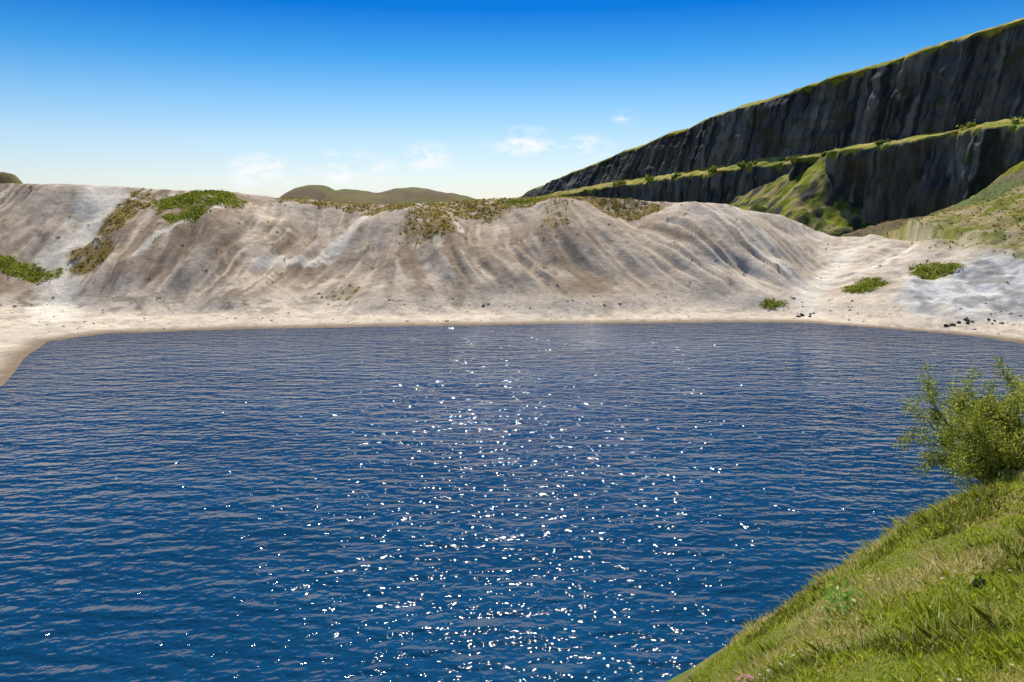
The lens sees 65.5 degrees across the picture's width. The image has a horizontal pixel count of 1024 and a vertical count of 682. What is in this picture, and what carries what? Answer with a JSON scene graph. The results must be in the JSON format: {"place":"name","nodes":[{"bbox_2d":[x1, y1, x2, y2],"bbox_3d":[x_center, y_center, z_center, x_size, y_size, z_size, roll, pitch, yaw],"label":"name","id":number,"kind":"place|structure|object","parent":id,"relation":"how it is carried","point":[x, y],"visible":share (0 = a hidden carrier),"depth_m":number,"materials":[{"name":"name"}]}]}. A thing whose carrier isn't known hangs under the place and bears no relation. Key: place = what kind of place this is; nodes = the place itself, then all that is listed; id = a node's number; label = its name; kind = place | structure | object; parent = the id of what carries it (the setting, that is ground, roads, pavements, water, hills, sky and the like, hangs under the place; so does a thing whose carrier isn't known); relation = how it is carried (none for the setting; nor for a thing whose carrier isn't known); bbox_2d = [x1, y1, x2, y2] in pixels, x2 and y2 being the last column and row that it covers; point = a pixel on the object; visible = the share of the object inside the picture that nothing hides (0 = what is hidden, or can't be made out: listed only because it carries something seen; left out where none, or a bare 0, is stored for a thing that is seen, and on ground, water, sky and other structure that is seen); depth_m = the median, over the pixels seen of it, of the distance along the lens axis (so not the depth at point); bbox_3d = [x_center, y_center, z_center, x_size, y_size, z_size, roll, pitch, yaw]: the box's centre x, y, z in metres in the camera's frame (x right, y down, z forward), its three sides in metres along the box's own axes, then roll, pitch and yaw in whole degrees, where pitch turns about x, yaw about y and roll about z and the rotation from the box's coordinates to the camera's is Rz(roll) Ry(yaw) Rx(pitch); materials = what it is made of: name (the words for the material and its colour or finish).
{"place":"outdoors","nodes":[
{"label":"outdoors","id":0,"kind":"place"},
{"bbox_2d":[0,322,1023,681],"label":"lake water","id":1,"kind":"structure","parent":0,"point":[596,502],"depth_m":43.60,"materials":[{"name":"blue liquid"}]},
{"bbox_2d":[0,169,1023,681],"bbox_3d":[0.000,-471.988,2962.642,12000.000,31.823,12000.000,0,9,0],"label":"ground","id":2,"kind":"structure","parent":0,"point":[588,251],"depth_m":124.66,"materials":[{"name":"beige sand"}]},
{"bbox_2d":[0,168,1023,308],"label":"scrub vegetation","id":3,"kind":"object","parent":2,"relation":"on","point":[189,196],"visible":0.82,"depth_m":138.36,"materials":[{"name":"green plant"}]},
{"bbox_2d":[1,292,1023,334],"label":"beach stones","id":4,"kind":"object","parent":2,"relation":"on","point":[944,325],"visible":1,"depth_m":111.65,"materials":[{"name":"grey stone"}]},
{"bbox_2d":[811,574,868,624],"bbox_3d":[3.763,2.946,9.030,0.686,0.476,0.634,6,11,34],"label":"thistle plant","id":5,"kind":"object","parent":2,"relation":"on","point":[829,598],"visible":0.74,"depth_m":9.03,"materials":[{"name":"green plant"}]},
{"bbox_2d":[683,462,1023,681],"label":"grass","id":6,"kind":"structure","parent":2,"relation":"on","point":[982,624],"depth_m":8.59,"materials":[{"name":"green plant"}]},
{"bbox_2d":[728,148,1023,236],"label":"grassy talus","id":7,"kind":"structure","parent":2,"relation":"on","point":[811,198],"depth_m":255.92,"materials":[{"name":"plant"}]},
{"bbox_2d":[738,470,1023,681],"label":"wildflowers","id":8,"kind":"object","parent":2,"relation":"on","point":[741,676],"visible":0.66,"depth_m":7.54,"materials":[{"name":"green plant"}]},
{"bbox_2d":[892,355,1023,491],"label":"hawthorn bush","id":9,"kind":"object","parent":2,"relation":"on","point":[991,443],"visible":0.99,"depth_m":14.41,"materials":[{"name":"green plant"}]},
{"bbox_2d":[966,576,988,589],"bbox_3d":[4.742,2.496,8.097,0.276,0.224,0.268,-6,11,-34],"label":"thistle plant","id":10,"kind":"object","parent":2,"relation":"on","point":[979,581],"visible":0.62,"depth_m":8.08,"materials":[{"name":"green plant"}]},
{"bbox_2d":[992,469,1020,483],"bbox_3d":[8.169,2.272,13.095,0.440,0.333,0.447,0,9,0],"label":"thistle plant","id":11,"kind":"object","parent":2,"relation":"on","point":[1005,477],"visible":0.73,"depth_m":13.12,"materials":[{"name":"green plant"}]},
{"bbox_2d":[0,0,1023,198],"label":"sky","id":12,"kind":"structure","parent":0,"point":[476,99],"materials":[{"name":"blue"}]},
{"bbox_2d":[519,18,1023,225],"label":"quarry cliff","id":13,"kind":"structure","parent":0,"point":[915,108],"depth_m":258.27,"materials":[{"name":"grey stone"}]},
{"bbox_2d":[612,116,1023,186],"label":"gorse bushes","id":14,"kind":"object","parent":13,"relation":"on","point":[742,164],"visible":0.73,"depth_m":292.38,"materials":[{"name":"green plant"}]}
]}

